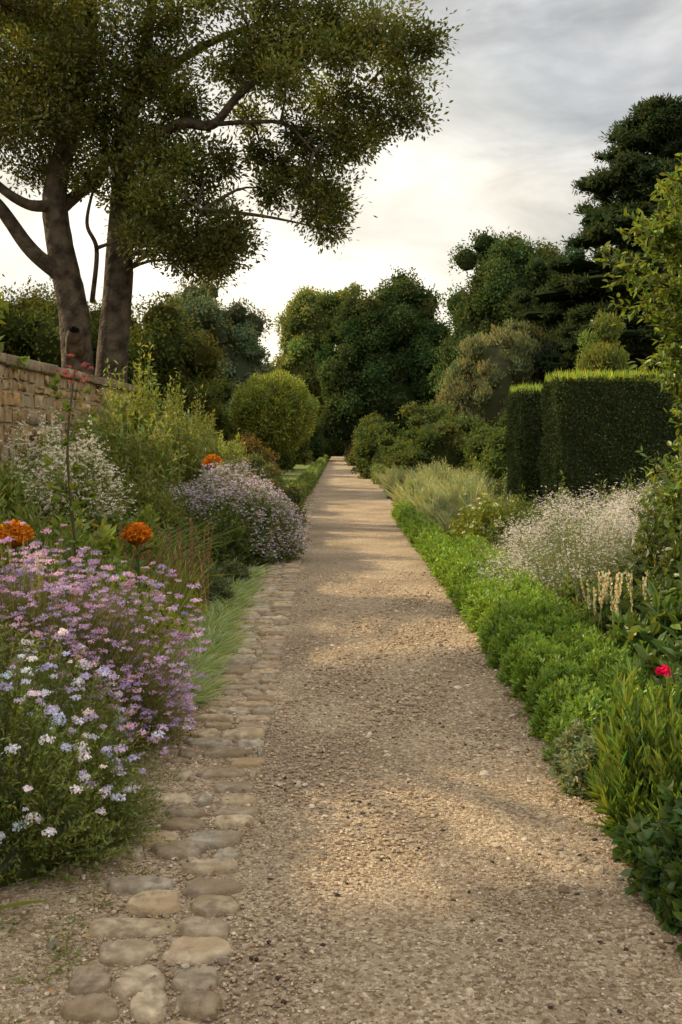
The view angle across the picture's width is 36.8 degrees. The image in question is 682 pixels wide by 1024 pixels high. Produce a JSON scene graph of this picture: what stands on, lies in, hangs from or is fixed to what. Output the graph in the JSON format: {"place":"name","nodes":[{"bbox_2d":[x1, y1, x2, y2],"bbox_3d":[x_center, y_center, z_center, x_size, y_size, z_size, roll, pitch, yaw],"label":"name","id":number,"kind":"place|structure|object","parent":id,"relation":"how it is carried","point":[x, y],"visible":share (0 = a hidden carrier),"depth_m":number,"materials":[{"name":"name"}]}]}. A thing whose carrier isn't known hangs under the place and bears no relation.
{"place":"outdoors","nodes":[
{"label":"outdoors","id":0,"kind":"place"},
{"bbox_2d":[281,464,310,479],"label":"lawn","id":1,"kind":"structure","parent":0,"point":[299,469],"depth_m":46.76,"materials":[{"name":"green plant"}]},
{"bbox_2d":[0,456,681,1023],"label":"gravel path","id":2,"kind":"structure","parent":0,"point":[354,530],"depth_m":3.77,"materials":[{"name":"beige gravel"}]},
{"bbox_2d":[0,895,47,908],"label":"fallen leaf blades","id":3,"kind":"object","parent":2,"relation":"on","point":[19,903],"visible":1,"depth_m":3.40,"materials":[{"name":"green plant"}]},
{"bbox_2d":[60,490,319,1023],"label":"cobblestone edging","id":4,"kind":"object","parent":2,"relation":"on","point":[202,941],"visible":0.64,"depth_m":3.73,"materials":[{"name":"stone"}]},
{"bbox_2d":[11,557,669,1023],"bbox_3d":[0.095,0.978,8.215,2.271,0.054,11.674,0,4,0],"label":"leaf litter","id":5,"kind":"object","parent":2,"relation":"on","point":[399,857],"visible":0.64,"depth_m":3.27,"materials":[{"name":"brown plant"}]},
{"bbox_2d":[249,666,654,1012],"bbox_3d":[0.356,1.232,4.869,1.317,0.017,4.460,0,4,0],"label":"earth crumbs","id":6,"kind":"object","parent":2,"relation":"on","point":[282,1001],"visible":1,"depth_m":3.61,"materials":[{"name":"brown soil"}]},
{"bbox_2d":[0,0,681,366],"label":"sky","id":7,"kind":"structure","parent":0,"point":[534,84],"materials":[{"name":"white"}]},
{"bbox_2d":[105,449,681,787],"bbox_3d":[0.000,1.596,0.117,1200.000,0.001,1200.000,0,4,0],"label":"ground","id":8,"kind":"structure","parent":0,"point":[253,570],"depth_m":26.41,"materials":[{"name":"soil"}]},
{"bbox_2d":[0,519,34,611],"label":"marigold flower","id":9,"kind":"object","parent":8,"relation":"on","point":[15,532],"visible":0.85,"depth_m":5.78,"materials":[{"name":"orange plant"}]},
{"bbox_2d":[0,484,132,618],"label":"fennel plant","id":10,"kind":"object","parent":8,"relation":"on","point":[50,542],"visible":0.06,"depth_m":7.57,"materials":[{"name":"green plant"}]},
{"bbox_2d":[0,364,132,486],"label":"wall stones","id":11,"kind":"object","parent":8,"relation":"on","point":[9,398],"depth_m":13.49,"materials":[{"name":"beige stone"}]},
{"bbox_2d":[0,365,132,475],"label":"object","id":12,"kind":"object","parent":8,"relation":"on","point":[29,400],"visible":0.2,"depth_m":13.66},
{"bbox_2d":[0,291,29,373],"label":"climbing vine","id":13,"kind":"object","parent":12,"relation":"on","point":[25,360],"visible":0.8,"depth_m":11.83,"materials":[{"name":"green plant"}]},
{"bbox_2d":[0,352,141,393],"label":"coping stones","id":14,"kind":"object","parent":12,"relation":"on","point":[32,365],"visible":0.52,"depth_m":14.14,"materials":[{"name":"beige stone"}]},
{"bbox_2d":[0,406,137,551],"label":"cream astilbe plant","id":15,"kind":"object","parent":8,"relation":"on","point":[96,508],"visible":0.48,"depth_m":9.94,"materials":[{"name":"white plant"}]},
{"bbox_2d":[40,354,103,623],"bbox_3d":[-1.746,0.053,6.617,0.402,2.126,0.423,0,4,0],"label":"red valerian plant","id":16,"kind":"object","parent":8,"relation":"on","point":[74,505],"visible":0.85,"depth_m":6.58,"materials":[{"name":"green plant"}]},
{"bbox_2d":[0,609,174,893],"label":"white candytuft plant","id":17,"kind":"object","parent":8,"relation":"on","point":[61,799],"visible":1,"depth_m":3.81,"materials":[{"name":"green plant"}]},
{"bbox_2d":[0,450,182,616],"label":"phlox plant","id":18,"kind":"object","parent":8,"relation":"on","point":[10,490],"visible":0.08,"depth_m":9.94,"materials":[{"name":"green plant"}]},
{"bbox_2d":[0,521,210,782],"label":"lilac candytuft plant","id":19,"kind":"object","parent":8,"relation":"on","point":[141,691],"visible":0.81,"depth_m":5.12,"materials":[{"name":"purple plant"}]},
{"bbox_2d":[68,507,152,642],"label":"broad leaf plant","id":20,"kind":"object","parent":8,"relation":"on","point":[105,531],"visible":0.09,"depth_m":8.47,"materials":[{"name":"green plant"}]},
{"bbox_2d":[0,274,236,441],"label":"yew tree","id":21,"kind":"object","parent":8,"relation":"on","point":[30,327],"visible":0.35,"depth_m":28.90,"materials":[{"name":"green plant"}]},
{"bbox_2d":[0,615,247,1023],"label":"weeds","id":22,"kind":"object","parent":8,"relation":"on","point":[59,969],"visible":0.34,"depth_m":3.32,"materials":[{"name":"green plant"}]},
{"bbox_2d":[6,495,249,591],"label":"ornamental grass","id":23,"kind":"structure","parent":8,"relation":"on","point":[176,544],"depth_m":9.87,"materials":[{"name":"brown plant"}]},
{"bbox_2d":[119,521,154,646],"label":"marigold flower","id":24,"kind":"object","parent":8,"relation":"on","point":[136,534],"visible":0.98,"depth_m":7.00,"materials":[{"name":"orange plant"}]},
{"bbox_2d":[4,410,280,560],"bbox_3d":[-3.060,-1.130,21.884,3.122,2.395,21.923,0,4,-2],"label":"spirea shrub","id":25,"kind":"object","parent":8,"relation":"on","point":[164,506],"visible":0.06,"depth_m":11.57,"materials":[{"name":"green plant"}]},
{"bbox_2d":[69,337,217,522],"bbox_3d":[-2.875,-0.934,14.066,2.541,3.146,3.968,0,4,0],"label":"mallow shrub","id":26,"kind":"object","parent":8,"relation":"on","point":[126,435],"visible":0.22,"depth_m":13.22,"materials":[{"name":"green plant"}]},
{"bbox_2d":[93,518,214,624],"bbox_3d":[-1.826,0.488,8.930,1.604,0.924,2.204,0,4,0],"label":"iris plant","id":27,"kind":"object","parent":8,"relation":"on","point":[178,588],"visible":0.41,"depth_m":8.64,"materials":[{"name":"green plant"}]},
{"bbox_2d":[109,591,207,667],"bbox_3d":[-1.484,0.904,7.790,0.854,0.385,2.780,0,4,0],"label":"golden oregano","id":28,"kind":"object","parent":8,"relation":"on","point":[174,618],"visible":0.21,"depth_m":7.80,"materials":[{"name":"green plant"}]},
{"bbox_2d":[139,368,250,483],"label":"mallow shrub","id":29,"kind":"object","parent":8,"relation":"on","point":[215,449],"visible":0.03,"depth_m":18.47,"materials":[{"name":"green plant"}]},
{"bbox_2d":[133,563,276,712],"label":"edging grass","id":30,"kind":"structure","parent":8,"relation":"on","point":[217,630],"depth_m":7.73,"materials":[{"name":"green plant"}]},
{"bbox_2d":[202,454,223,483],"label":"marigold flower","id":31,"kind":"object","parent":8,"relation":"on","point":[209,458],"visible":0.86,"depth_m":14.02,"materials":[{"name":"orange plant"}]},
{"bbox_2d":[147,276,278,412],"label":"silver leaf tree","id":32,"kind":"object","parent":8,"relation":"on","point":[237,328],"visible":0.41,"depth_m":47.92,"materials":[{"name":"green plant"}]},
{"bbox_2d":[175,548,253,607],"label":"sage plant","id":33,"kind":"object","parent":8,"relation":"on","point":[219,586],"visible":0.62,"depth_m":10.22,"materials":[{"name":"green plant"}]},
{"bbox_2d":[207,372,239,442],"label":"laurel shrub","id":34,"kind":"object","parent":8,"relation":"on","point":[227,393],"visible":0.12,"depth_m":33.14,"materials":[{"name":"green plant"}]},
{"bbox_2d":[0,0,470,382],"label":"evergreen oak tree","id":35,"kind":"object","parent":8,"relation":"on","point":[138,156],"visible":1,"depth_m":19.08,"materials":[{"name":"green plant"}]},
{"bbox_2d":[164,452,311,567],"bbox_3d":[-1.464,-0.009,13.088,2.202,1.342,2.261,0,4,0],"label":"aster mound","id":36,"kind":"object","parent":8,"relation":"on","point":[267,535],"visible":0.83,"depth_m":12.68,"materials":[{"name":"purple plant"}]},
{"bbox_2d":[225,429,256,449],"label":"copper shrub","id":37,"kind":"object","parent":8,"relation":"on","point":[234,438],"visible":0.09,"depth_m":27.81,"materials":[{"name":"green plant"}]},
{"bbox_2d":[235,433,285,483],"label":"copper shrub","id":38,"kind":"object","parent":8,"relation":"on","point":[250,444],"visible":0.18,"depth_m":24.87,"materials":[{"name":"brown plant"}]},
{"bbox_2d":[222,409,298,472],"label":"laurel shrub","id":39,"kind":"object","parent":8,"relation":"on","point":[285,459],"visible":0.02,"depth_m":42.17,"materials":[{"name":"green plant"}]},
{"bbox_2d":[237,451,285,492],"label":"grey shrub","id":40,"kind":"object","parent":8,"relation":"on","point":[258,463],"visible":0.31,"depth_m":21.37,"materials":[{"name":"green plant"}]},
{"bbox_2d":[228,368,319,469],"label":"round clipped bush","id":41,"kind":"object","parent":8,"relation":"on","point":[273,411],"visible":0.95,"depth_m":29.15,"materials":[{"name":"green plant"}]},
{"bbox_2d":[263,477,309,526],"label":"leaf shrub","id":42,"kind":"object","parent":8,"relation":"on","point":[294,494],"visible":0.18,"depth_m":18.08,"materials":[{"name":"green plant"}]},
{"bbox_2d":[283,477,308,507],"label":"box hedge","id":43,"kind":"object","parent":8,"relation":"on","point":[288,481],"visible":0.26,"depth_m":25.18,"materials":[{"name":"green plant"}]},
{"bbox_2d":[280,438,314,469],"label":"laurel shrub","id":44,"kind":"object","parent":8,"relation":"on","point":[303,456],"visible":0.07,"depth_m":49.74,"materials":[{"name":"green plant"}]},
{"bbox_2d":[295,425,328,463],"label":"laurel shrub","id":45,"kind":"object","parent":8,"relation":"on","point":[315,443],"visible":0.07,"depth_m":59.46,"materials":[{"name":"green plant"}]},
{"bbox_2d":[296,454,329,494],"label":"box hedge","id":46,"kind":"object","parent":8,"relation":"on","point":[312,473],"visible":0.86,"depth_m":34.99,"materials":[{"name":"green plant"}]},
{"bbox_2d":[269,281,364,429],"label":"lime tree","id":47,"kind":"object","parent":8,"relation":"on","point":[306,320],"visible":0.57,"depth_m":73.51,"materials":[{"name":"green plant"}]},
{"bbox_2d":[308,420,339,460],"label":"laurel shrub","id":48,"kind":"object","parent":8,"relation":"on","point":[329,449],"visible":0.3,"depth_m":67.28,"materials":[{"name":"green plant"}]},
{"bbox_2d":[327,434,353,455],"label":"shrub border","id":49,"kind":"object","parent":8,"relation":"on","point":[342,453],"visible":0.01,"depth_m":84.98,"materials":[{"name":"green plant"}]},
{"bbox_2d":[343,428,356,461],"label":"flowering shrub","id":50,"kind":"object","parent":8,"relation":"on","point":[349,451],"visible":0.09,"depth_m":65.76,"materials":[{"name":"green plant"}]},
{"bbox_2d":[344,410,383,465],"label":"rhododendron shrub","id":51,"kind":"object","parent":8,"relation":"on","point":[371,418],"visible":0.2,"depth_m":55.67,"materials":[{"name":"green plant"}]},
{"bbox_2d":[362,458,387,484],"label":"box hedge","id":52,"kind":"object","parent":8,"relation":"on","point":[376,468],"visible":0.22,"depth_m":34.72,"materials":[{"name":"green plant"}]},
{"bbox_2d":[350,422,411,478],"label":"rhododendron shrub","id":53,"kind":"object","parent":8,"relation":"on","point":[368,451],"visible":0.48,"depth_m":39.44,"materials":[{"name":"green plant"}]},
{"bbox_2d":[311,265,454,451],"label":"beech tree","id":54,"kind":"object","parent":8,"relation":"on","point":[381,360],"visible":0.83,"depth_m":66.67,"materials":[{"name":"green plant"}]},
{"bbox_2d":[370,400,491,475],"bbox_3d":[3.249,-1.904,32.962,4.155,3.522,3.906,-3,5,-33],"label":"spreading juniper","id":55,"kind":"object","parent":8,"relation":"on","point":[438,432],"visible":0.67,"depth_m":32.05,"materials":[{"name":"green plant"}]},
{"bbox_2d":[266,351,679,371],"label":"distant trees","id":56,"kind":"object","parent":8,"relation":"on","point":[269,355],"depth_m":86.88,"materials":[{"name":"green plant"}]},
{"bbox_2d":[455,410,507,474],"bbox_3d":[5.443,-1.785,31.110,3.940,2.823,3.503,0,4,0],"label":"spreading juniper","id":57,"kind":"object","parent":8,"relation":"on","point":[474,444],"visible":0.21,"depth_m":30.59,"materials":[{"name":"green plant"}]},
{"bbox_2d":[446,492,523,546],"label":"cream rose bush","id":58,"kind":"object","parent":8,"relation":"on","point":[473,519],"visible":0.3,"depth_m":12.71,"materials":[{"name":"green plant"}]},
{"bbox_2d":[477,426,508,487],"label":"rhododendron shrub","id":59,"kind":"object","parent":8,"relation":"on","point":[496,465],"visible":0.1,"depth_m":23.59,"materials":[{"name":"green plant"}]},
{"bbox_2d":[429,317,570,429],"bbox_3d":[6.607,-4.821,40.371,6.286,5.694,4.644,-2,5,-26],"label":"willow shrub","id":60,"kind":"object","parent":8,"relation":"on","point":[484,375],"visible":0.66,"depth_m":39.03,"materials":[{"name":"green plant"}]},
{"bbox_2d":[426,225,592,394],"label":"plane tree","id":61,"kind":"object","parent":8,"relation":"on","point":[497,277],"visible":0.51,"depth_m":57.51,"materials":[{"name":"green plant"}]},
{"bbox_2d":[461,536,577,577],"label":"lavender plant","id":62,"kind":"object","parent":8,"relation":"on","point":[513,556],"visible":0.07,"depth_m":11.05,"materials":[{"name":"green plant"}]},
{"bbox_2d":[503,382,545,514],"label":"clipped yew hedge","id":63,"kind":"object","parent":8,"relation":"on","point":[524,432],"visible":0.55,"depth_m":16.02,"materials":[{"name":"green plant"}]},
{"bbox_2d":[390,497,665,764],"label":"box edging plants","id":64,"kind":"object","parent":8,"relation":"on","point":[560,676],"visible":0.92,"depth_m":6.97,"materials":[{"name":"green plant"}]},
{"bbox_2d":[463,505,647,635],"bbox_3d":[2.124,0.499,10.043,1.453,0.877,7.491,0,4,0],"label":"green filler plant","id":65,"kind":"object","parent":8,"relation":"on","point":[572,594],"visible":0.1,"depth_m":11.02,"materials":[{"name":"green plant"}]},
{"bbox_2d":[470,471,664,595],"bbox_3d":[2.385,0.311,9.581,1.997,1.378,2.631,4,6,41],"label":"gypsophila plant","id":66,"kind":"object","parent":8,"relation":"on","point":[598,557],"visible":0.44,"depth_m":9.26,"materials":[{"name":"white plant"}]},
{"bbox_2d":[462,449,673,574],"bbox_3d":[3.588,-0.485,18.903,3.073,1.530,15.993,0,4,0],"label":"perennial plant","id":67,"kind":"object","parent":8,"relation":"on","point":[500,488],"visible":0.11,"depth_m":13.00,"materials":[{"name":"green plant"}]},
{"bbox_2d":[545,711,606,797],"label":"grey sage plant","id":68,"kind":"object","parent":8,"relation":"on","point":[574,750],"visible":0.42,"depth_m":4.62,"materials":[{"name":"green plant"}]},
{"bbox_2d":[504,92,681,375],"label":"cedar tree","id":69,"kind":"object","parent":8,"relation":"on","point":[652,125],"visible":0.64,"depth_m":37.90,"materials":[{"name":"green plant"}]},
{"bbox_2d":[573,309,631,373],"bbox_3d":[7.460,-3.223,28.821,2.133,5.036,2.091,-3,5,-38],"label":"golden conifer","id":70,"kind":"object","parent":8,"relation":"on","point":[606,353],"visible":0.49,"depth_m":28.44,"materials":[{"name":"green plant"}]},
{"bbox_2d":[537,365,681,517],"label":"clipped yew hedge","id":71,"kind":"object","parent":8,"relation":"on","point":[603,426],"visible":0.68,"depth_m":13.97,"materials":[{"name":"green plant"}]},
{"bbox_2d":[556,563,679,635],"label":"cream lupin plant","id":72,"kind":"object","parent":8,"relation":"on","point":[601,608],"visible":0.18,"depth_m":7.02,"materials":[{"name":"beige plant"}]},
{"bbox_2d":[570,655,681,836],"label":"leafy perennial plant","id":73,"kind":"object","parent":8,"relation":"on","point":[640,752],"visible":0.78,"depth_m":4.15,"materials":[{"name":"green plant"}]},
{"bbox_2d":[590,561,681,694],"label":"hellebore plant","id":74,"kind":"object","parent":8,"relation":"on","point":[652,641],"visible":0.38,"depth_m":6.08,"materials":[{"name":"green plant"}]},
{"bbox_2d":[591,153,681,521],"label":"flowering cherry tree","id":75,"kind":"object","parent":8,"relation":"on","point":[670,291],"visible":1,"depth_m":6.40,"materials":[{"name":"green plant"}]},
{"bbox_2d":[607,779,681,956],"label":"ivy plant","id":76,"kind":"object","parent":8,"relation":"on","point":[649,848],"visible":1,"depth_m":3.53,"materials":[{"name":"green plant"}]},
{"bbox_2d":[609,445,681,599],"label":"dark leaf shrub","id":77,"kind":"object","parent":8,"relation":"on","point":[662,553],"visible":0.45,"depth_m":8.34,"materials":[{"name":"green plant"}]},
{"bbox_2d":[642,664,681,714],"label":"pink rose bush","id":78,"kind":"object","parent":8,"relation":"on","point":[664,670],"visible":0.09,"depth_m":4.77,"materials":[{"name":"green plant"}]},
{"bbox_2d":[369,456,533,536],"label":"feather grass","id":79,"kind":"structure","parent":0,"point":[434,493],"depth_m":21.04,"materials":[{"name":"green plant"}]}
]}

